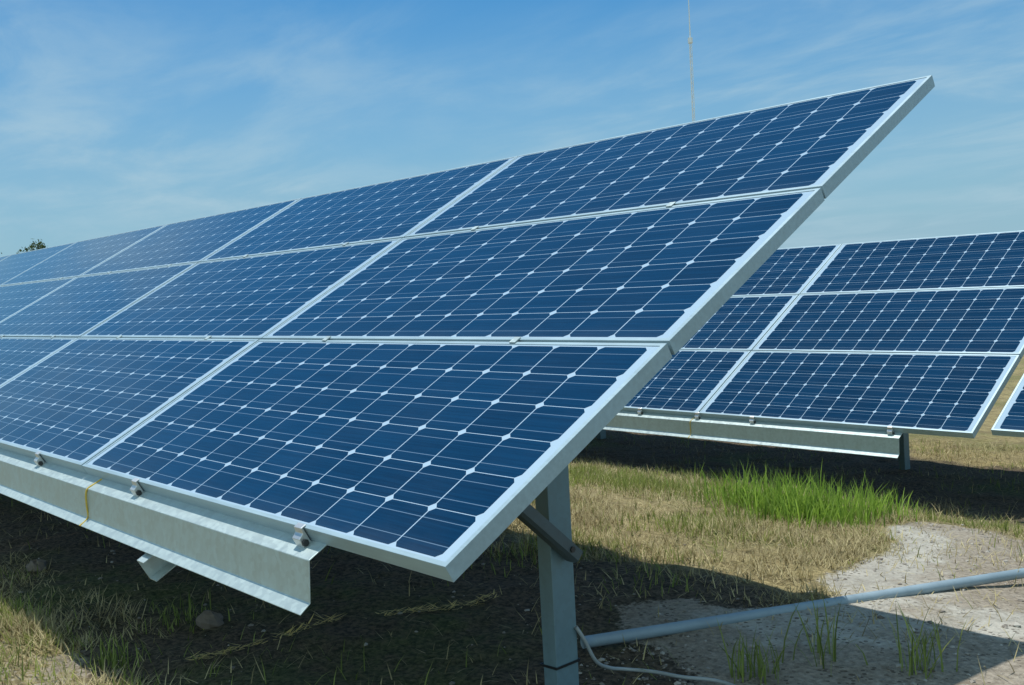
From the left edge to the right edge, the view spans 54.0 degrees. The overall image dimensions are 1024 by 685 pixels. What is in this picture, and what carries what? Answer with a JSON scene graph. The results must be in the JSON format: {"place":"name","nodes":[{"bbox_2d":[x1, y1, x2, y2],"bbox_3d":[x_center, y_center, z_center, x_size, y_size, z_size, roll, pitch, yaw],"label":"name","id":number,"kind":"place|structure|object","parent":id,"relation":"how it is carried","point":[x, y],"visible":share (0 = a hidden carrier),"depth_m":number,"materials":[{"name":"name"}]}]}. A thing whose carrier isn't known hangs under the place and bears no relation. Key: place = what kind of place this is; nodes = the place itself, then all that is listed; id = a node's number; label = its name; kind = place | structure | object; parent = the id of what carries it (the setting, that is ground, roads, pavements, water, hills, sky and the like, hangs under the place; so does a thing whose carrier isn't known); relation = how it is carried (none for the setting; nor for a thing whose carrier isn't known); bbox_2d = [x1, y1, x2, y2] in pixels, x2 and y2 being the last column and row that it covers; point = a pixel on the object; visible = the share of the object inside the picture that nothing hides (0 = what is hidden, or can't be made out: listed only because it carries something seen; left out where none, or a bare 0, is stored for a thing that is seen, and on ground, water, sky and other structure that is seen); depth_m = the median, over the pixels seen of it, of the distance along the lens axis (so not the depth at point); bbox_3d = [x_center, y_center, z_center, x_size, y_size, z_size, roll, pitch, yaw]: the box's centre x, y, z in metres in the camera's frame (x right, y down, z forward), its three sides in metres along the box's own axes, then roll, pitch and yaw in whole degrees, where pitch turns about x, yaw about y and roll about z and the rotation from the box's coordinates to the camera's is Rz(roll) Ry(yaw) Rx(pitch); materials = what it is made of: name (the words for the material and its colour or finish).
{"place":"outdoors","nodes":[
{"label":"outdoors","id":0,"kind":"place"},
{"bbox_2d":[0,355,1023,684],"bbox_3d":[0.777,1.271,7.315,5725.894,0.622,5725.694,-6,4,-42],"label":"ground","id":1,"kind":"structure","parent":0,"point":[354,595],"depth_m":4.61,"materials":[{"name":"soil"}]},
{"bbox_2d":[0,589,51,626],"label":"grass tuft","id":2,"kind":"object","parent":1,"relation":"on","point":[19,601],"visible":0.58,"depth_m":4.82,"materials":[{"name":"green plant"}]},
{"bbox_2d":[19,239,45,251],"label":"tree","id":3,"kind":"object","parent":1,"relation":"on","point":[40,245],"visible":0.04,"depth_m":43.20,"materials":[{"name":"green plant"}]},
{"bbox_2d":[26,559,46,572],"bbox_3d":[-2.687,1.268,5.671,0.106,0.088,0.150,-6,4,-42],"label":"stone","id":4,"kind":"object","parent":1,"relation":"on","point":[31,565],"visible":0.8,"depth_m":5.64,"materials":[{"name":"grey stone"}]},
{"bbox_2d":[76,630,146,676],"bbox_3d":[-1.622,1.246,4.107,0.272,0.164,0.257,-2,3,12],"label":"grass tuft","id":5,"kind":"object","parent":1,"relation":"on","point":[113,657],"visible":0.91,"depth_m":4.10,"materials":[{"name":"green plant"}]},
{"bbox_2d":[128,592,229,634],"bbox_3d":[-1.548,1.243,4.633,0.384,0.126,0.533,-6,4,-42],"label":"grass tuft","id":6,"kind":"object","parent":1,"relation":"on","point":[178,615],"visible":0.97,"depth_m":4.63,"materials":[{"name":"green plant"}]},
{"bbox_2d":[196,610,223,628],"bbox_3d":[-1.355,1.255,4.527,0.122,0.094,0.143,-6,4,-42],"label":"stone","id":7,"kind":"object","parent":1,"relation":"on","point":[207,619],"visible":0.84,"depth_m":4.50,"materials":[{"name":"grey stone"}]},
{"bbox_2d":[188,612,343,660],"bbox_3d":[-1.029,1.240,4.251,0.746,0.063,0.102,-6,4,-38],"label":"straw wisp","id":8,"kind":"object","parent":1,"relation":"on","point":[288,631],"visible":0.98,"depth_m":4.25,"materials":[{"name":"beige plant"}]},
{"bbox_2d":[0,202,675,684],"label":"mounting rack","id":9,"kind":"object","parent":1,"relation":"on","point":[244,556],"visible":0.34,"depth_m":3.41,"materials":[{"name":"metal"}]},
{"bbox_2d":[0,277,75,321],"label":"solar panel","id":10,"kind":"object","parent":9,"relation":"on","point":[15,298],"visible":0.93,"depth_m":9.46,"materials":[{"name":"blue glass"}]},
{"bbox_2d":[0,242,75,284],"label":"solar panel","id":11,"kind":"object","parent":9,"relation":"attached to","point":[12,266],"visible":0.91,"depth_m":11.96,"materials":[{"name":"blue glass"}]},
{"bbox_2d":[0,337,76,385],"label":"solar panel","id":12,"kind":"object","parent":9,"relation":"on","point":[19,355],"visible":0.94,"depth_m":6.95,"materials":[{"name":"blue glass"}]},
{"bbox_2d":[0,224,166,285],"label":"solar panel","id":13,"kind":"object","parent":9,"relation":"on","point":[78,259],"visible":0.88,"depth_m":10.24,"materials":[{"name":"blue glass"}]},
{"bbox_2d":[79,478,101,526],"bbox_3d":[-1.743,0.661,4.155,0.103,0.186,0.011,-5,4,-33],"label":"strap","id":14,"kind":"object","parent":9,"relation":"attached to","point":[86,503],"visible":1,"depth_m":4.14,"materials":[{"name":"yellow"}]},
{"bbox_2d":[0,262,197,337],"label":"solar panel","id":15,"kind":"object","parent":9,"relation":"on","point":[76,307],"visible":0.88,"depth_m":7.74,"materials":[{"name":"blue glass"}]},
{"bbox_2d":[0,337,258,473],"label":"solar panel","id":16,"kind":"object","parent":9,"relation":"on","point":[76,404],"visible":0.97,"depth_m":5.17,"materials":[{"name":"blue glass"}]},
{"bbox_2d":[79,198,300,276],"bbox_3d":[-2.784,-0.846,8.501,2.503,0.050,0.993,1,33,48],"label":"solar panel","id":17,"kind":"object","parent":9,"relation":"on","point":[198,240],"visible":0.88,"depth_m":8.34,"materials":[{"name":"blue glass"}]},
{"bbox_2d":[80,238,401,339],"bbox_3d":[-1.731,-0.280,6.072,2.503,0.050,0.993,1,33,48],"label":"solar panel","id":18,"kind":"object","parent":9,"relation":"on","point":[259,297],"visible":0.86,"depth_m":5.84,"materials":[{"name":"blue glass"}]},
{"bbox_2d":[200,156,517,261],"bbox_3d":[-1.102,-0.828,6.634,2.503,0.051,0.993,1,33,48],"label":"solar panel","id":19,"kind":"object","parent":9,"relation":"attached to","point":[395,209],"visible":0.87,"depth_m":6.43,"materials":[{"name":"blue glass"}]},
{"bbox_2d":[82,339,671,581],"bbox_3d":[-0.679,0.285,3.644,2.503,0.050,0.993,1,33,48],"label":"solar panel","id":20,"kind":"object","parent":9,"relation":"attached to","point":[448,460],"visible":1,"depth_m":3.22,"materials":[{"name":"blue glass"}]},
{"bbox_2d":[262,188,824,354],"bbox_3d":[-0.049,-0.263,4.205,2.503,0.050,0.993,1,33,48],"label":"solar panel","id":21,"kind":"object","parent":9,"relation":"attached to","point":[675,278],"visible":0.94,"depth_m":3.84,"materials":[{"name":"blue glass"}]},
{"bbox_2d":[405,75,934,237],"bbox_3d":[0.579,-0.811,4.767,2.503,0.051,0.993,1,33,48],"label":"solar panel","id":22,"kind":"object","parent":9,"relation":"attached to","point":[827,144],"visible":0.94,"depth_m":4.44,"materials":[{"name":"blue glass"}]},
{"bbox_2d":[375,591,497,615],"bbox_3d":[-0.320,1.190,4.541,0.599,0.057,0.114,-4,4,-24],"label":"straw wisp","id":23,"kind":"object","parent":1,"relation":"on","point":[429,608],"visible":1,"depth_m":4.52,"materials":[{"name":"brown plant"}]},
{"bbox_2d":[574,625,734,684],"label":"cable","id":24,"kind":"object","parent":1,"relation":"on","point":[583,638],"visible":0.99,"depth_m":3.56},
{"bbox_2d":[688,0,694,121],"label":"radio mast","id":25,"kind":"object","parent":1,"relation":"on","point":[690,40],"visible":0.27,"depth_m":67.85,"materials":[{"name":"white metal"}]},
{"bbox_2d":[597,408,909,469],"bbox_3d":[1.629,0.348,11.195,2.666,2.405,6.973,-8,6,-41],"label":"mounting rack","id":26,"kind":"object","parent":1,"relation":"on","point":[890,443],"visible":0.3,"depth_m":8.75,"materials":[{"name":"metal"}]},
{"bbox_2d":[621,350,750,416],"bbox_3d":[1.198,0.375,10.455,2.503,0.050,0.993,1,35,49],"label":"solar panel","id":27,"kind":"object","parent":26,"relation":"on","point":[686,382],"visible":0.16,"depth_m":9.81,"materials":[{"name":"blue glass"}]},
{"bbox_2d":[680,295,798,350],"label":"solar panel","id":28,"kind":"object","parent":26,"relation":"on","point":[742,323],"visible":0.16,"depth_m":10.35,"materials":[{"name":"blue glass"}]},
{"bbox_2d":[731,244,841,296],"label":"solar panel","id":29,"kind":"object","parent":26,"relation":"attached to","point":[789,271],"visible":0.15,"depth_m":10.88,"materials":[{"name":"blue glass"}]},
{"bbox_2d":[699,351,1020,438],"bbox_3d":[2.861,0.392,8.568,2.503,0.050,0.993,1,35,49],"label":"solar panel","id":30,"kind":"object","parent":26,"relation":"on","point":[953,395],"visible":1,"depth_m":8.37,"materials":[{"name":"blue glass"}]},
{"bbox_2d":[752,287,1023,358],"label":"solar panel","id":31,"kind":"object","parent":26,"relation":"on","point":[972,321],"visible":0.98,"depth_m":9.01,"materials":[{"name":"blue glass"}]},
{"bbox_2d":[800,230,1023,293],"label":"solar panel","id":32,"kind":"object","parent":26,"relation":"attached to","point":[983,260],"visible":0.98,"depth_m":9.72,"materials":[{"name":"blue glass"}]},
{"bbox_2d":[715,621,791,684],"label":"grass tuft","id":33,"kind":"object","parent":1,"relation":"on","point":[760,663],"visible":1,"depth_m":3.60,"materials":[{"name":"green plant"}]},
{"bbox_2d":[660,458,931,532],"bbox_3d":[1.880,1.069,7.113,1.655,0.510,1.884,-6,4,-42],"label":"grass clump","id":34,"kind":"object","parent":1,"relation":"on","point":[805,505],"visible":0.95,"depth_m":6.82,"materials":[{"name":"green plant"}]},
{"bbox_2d":[580,568,1023,648],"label":"pipe","id":35,"kind":"object","parent":1,"relation":"on","point":[628,635],"visible":0.9,"depth_m":4.29,"materials":[{"name":"grey metal"}]},
{"bbox_2d":[782,591,867,668],"bbox_3d":[1.141,1.047,3.771,0.322,0.278,0.377,-6,4,-42],"label":"grass tuft","id":36,"kind":"object","parent":1,"relation":"on","point":[819,646],"visible":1,"depth_m":3.74,"materials":[{"name":"green plant"}]},
{"bbox_2d":[886,597,967,678],"bbox_3d":[1.470,1.036,3.575,0.261,0.290,0.339,-6,4,-42],"label":"grass tuft","id":37,"kind":"object","parent":1,"relation":"on","point":[924,650],"visible":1,"depth_m":3.57,"materials":[{"name":"green plant"}]},
{"bbox_2d":[0,431,1023,684],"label":"dry grass","id":38,"kind":"structure","parent":0,"point":[828,555],"depth_m":5.46,"materials":[{"name":"plant"}]},
{"bbox_2d":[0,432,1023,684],"bbox_3d":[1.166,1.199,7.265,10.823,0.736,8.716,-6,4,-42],"label":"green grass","id":39,"kind":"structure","parent":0,"point":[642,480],"depth_m":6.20,"materials":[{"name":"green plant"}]},
{"bbox_2d":[0,0,1023,256],"label":"sky","id":40,"kind":"structure","parent":0,"point":[117,116],"materials":[{"name":"blue"}]},
{"bbox_2d":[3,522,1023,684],"bbox_3d":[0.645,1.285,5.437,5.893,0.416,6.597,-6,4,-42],"label":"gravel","id":41,"kind":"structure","parent":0,"point":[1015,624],"depth_m":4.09,"materials":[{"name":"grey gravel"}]},
{"bbox_3d":[5.195,0.308,7.208,2.666,2.313,2.405,-8,6,-41],"label":"rack","id":42,"kind":"object","parent":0,"visible":0},
{"bbox_2d":[991,374,1023,436],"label":"solar panel","id":43,"kind":"object","parent":42,"relation":"on","point":[1009,421],"visible":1,"depth_m":7.32,"materials":[{"name":"blue glass"}]}
]}

